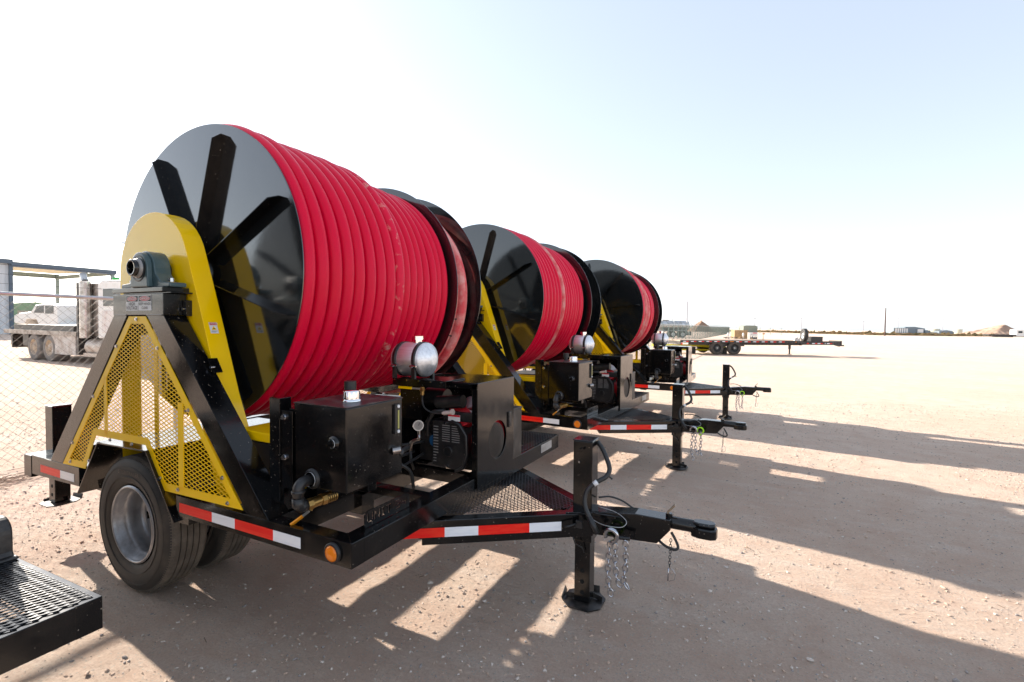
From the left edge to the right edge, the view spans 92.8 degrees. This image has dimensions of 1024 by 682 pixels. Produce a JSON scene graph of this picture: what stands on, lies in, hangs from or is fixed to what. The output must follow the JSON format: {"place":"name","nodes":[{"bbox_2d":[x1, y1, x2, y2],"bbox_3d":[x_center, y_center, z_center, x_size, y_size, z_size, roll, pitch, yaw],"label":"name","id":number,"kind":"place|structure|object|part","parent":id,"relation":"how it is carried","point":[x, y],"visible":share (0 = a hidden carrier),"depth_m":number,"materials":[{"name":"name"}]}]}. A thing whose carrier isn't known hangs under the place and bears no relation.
{"place":"outdoors","nodes":[
{"label":"outdoors","id":0,"kind":"place"},
{"bbox_2d":[14,302,44,323],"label":"green building","id":1,"kind":"structure","parent":0,"point":[21,307],"depth_m":73.90,"materials":[{"name":"green"}]},
{"bbox_2d":[0,258,115,333],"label":"metal building","id":2,"kind":"structure","parent":0,"point":[6,271],"depth_m":46.89,"materials":[{"name":"blue"}]},
{"bbox_2d":[0,328,1023,681],"bbox_3d":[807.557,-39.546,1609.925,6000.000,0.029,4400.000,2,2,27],"label":"ground","id":3,"kind":"structure","parent":0,"point":[960,376],"depth_m":3.35,"materials":[{"name":"beige gravel"}]},
{"bbox_2d":[14,303,76,323],"bbox_3d":[-26.521,-0.985,29.176,8.200,2.450,2.232,2,2,27],"label":"white truck","id":4,"kind":"object","parent":3,"relation":"on","point":[48,312],"visible":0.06,"depth_m":28.11,"materials":[{"name":"paint"}]},
{"bbox_3d":[-27.653,-1.845,28.485,1.250,0.420,0.019,2,2,27],"label":"window","id":5,"kind":"part","parent":4,"relation":"part of","materials":[{"name":"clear glass"}]},
{"bbox_3d":[-26.470,-1.792,27.890,1.000,0.450,0.019,2,2,27],"label":"window","id":6,"kind":"part","parent":4,"relation":"part of","materials":[{"name":"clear glass"}]},
{"bbox_2d":[0,515,102,674],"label":"reel trailer","id":7,"kind":"object","parent":3,"relation":"on","point":[59,611],"visible":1,"depth_m":1.63,"materials":[{"name":"black paint"}]},
{"bbox_2d":[4,272,120,360],"bbox_3d":[-14.901,-0.801,18.228,11.800,3.210,2.709,2,2,27],"label":"flatbed truck","id":8,"kind":"object","parent":3,"relation":"on","point":[105,286],"visible":0.28,"depth_m":17.15,"materials":[{"name":"metal"}]},
{"bbox_2d":[0,264,729,466],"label":"chain link fence","id":9,"kind":"object","parent":3,"relation":"on","point":[711,332],"visible":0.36,"depth_m":5.73,"materials":[{"name":"grey metal"}]},
{"bbox_2d":[24,124,717,612],"bbox_3d":[-0.973,0.080,3.585,4.624,2.896,2.557,1,2,27],"label":"reel trailer","id":10,"kind":"object","parent":3,"relation":"on","point":[278,306],"visible":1,"depth_m":2.88,"materials":[{"name":"black paint"}]},
{"bbox_2d":[371,224,746,469],"bbox_3d":[0.572,0.003,6.449,4.624,2.886,2.558,2,2,30],"label":"reel trailer","id":11,"kind":"object","parent":3,"relation":"on","point":[540,309],"visible":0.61,"depth_m":5.73,"materials":[{"name":"black paint"}]},
{"bbox_2d":[523,260,770,418],"bbox_3d":[2.477,-0.066,9.531,4.624,2.877,2.557,2,2,27],"label":"reel trailer","id":12,"kind":"object","parent":3,"relation":"on","point":[630,319],"visible":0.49,"depth_m":8.78,"materials":[{"name":"black paint"}]},
{"bbox_2d":[658,318,690,336],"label":"tanker trailer","id":13,"kind":"object","parent":3,"relation":"on","point":[664,322],"visible":0.4,"depth_m":79.48,"materials":[{"name":"metal"}]},
{"bbox_2d":[651,344,726,353],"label":"yellow loading ramp","id":14,"kind":"structure","parent":3,"relation":"on","point":[694,350],"depth_m":31.04,"materials":[{"name":"yellow metal"}]},
{"bbox_2d":[691,320,710,331],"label":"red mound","id":15,"kind":"object","parent":3,"relation":"on","point":[699,324],"visible":0.39,"depth_m":197.61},
{"bbox_2d":[731,330,747,338],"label":"wooden crate","id":16,"kind":"object","parent":3,"relation":"on","point":[736,333],"visible":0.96,"depth_m":76.51,"materials":[{"name":"brown wood"}]},
{"bbox_2d":[748,332,757,338],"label":"sign board","id":17,"kind":"object","parent":3,"relation":"on","point":[754,334],"visible":0.84,"depth_m":74.66,"materials":[{"name":"white paint"}]},
{"bbox_2d":[729,327,781,334],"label":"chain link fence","id":18,"kind":"object","parent":3,"relation":"on","point":[760,330],"visible":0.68,"depth_m":134.91,"materials":[{"name":"grey metal"}]},
{"bbox_2d":[668,336,843,354],"bbox_3d":[15.567,0.262,30.922,10.640,1.140,2.480,0,2,0],"label":"flatbed trailer","id":19,"kind":"object","parent":3,"relation":"on","point":[716,346],"visible":0.94,"depth_m":29.98,"materials":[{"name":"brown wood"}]},
{"bbox_2d":[800,329,808,340],"bbox_3d":[18.138,-0.372,30.261,0.232,0.800,0.800,1,2,11],"label":"spare wheel","id":20,"kind":"object","parent":19,"relation":"on","point":[804,334],"visible":1,"depth_m":30.05,"materials":[{"name":"metal"}]},
{"bbox_2d":[884,308,885,335],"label":"utility pole","id":21,"kind":"object","parent":3,"relation":"on","point":[885,324],"visible":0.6,"depth_m":149.90,"materials":[{"name":"grey wood"}]},
{"bbox_2d":[757,329,1023,336],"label":"dry brush","id":22,"kind":"object","parent":3,"relation":"on","point":[869,332],"visible":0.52,"depth_m":178.39,"materials":[{"name":"brown plant"}]},
{"bbox_2d":[886,327,930,332],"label":"grey warehouse","id":23,"kind":"structure","parent":3,"relation":"on","point":[907,330],"depth_m":333.97,"materials":[{"name":"grey metal"}]},
{"bbox_2d":[934,330,953,333],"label":"shed","id":24,"kind":"structure","parent":3,"relation":"on","point":[946,331],"depth_m":329.74,"materials":[{"name":"grey stone"}]},
{"bbox_2d":[953,329,962,333],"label":"storage tank","id":25,"kind":"object","parent":3,"relation":"on","point":[957,331],"visible":0.85,"depth_m":334.30,"materials":[{"name":"beige metal"}]},
{"bbox_2d":[959,325,1016,333],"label":"spoil mound","id":26,"kind":"object","parent":3,"relation":"on","point":[1001,329],"visible":0.68,"depth_m":275.39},
{"bbox_2d":[983,330,1023,336],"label":"truck","id":27,"kind":"object","parent":3,"relation":"on","point":[1016,333],"visible":0.96,"depth_m":160.91,"materials":[{"name":"white paint"}]},
{"bbox_2d":[0,0,1023,331],"label":"sky","id":28,"kind":"structure","parent":0,"point":[829,164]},
{"bbox_2d":[739,325,757,331],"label":"round roof shed","id":29,"kind":"structure","parent":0,"point":[748,327],"depth_m":200.24,"materials":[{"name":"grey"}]}
]}

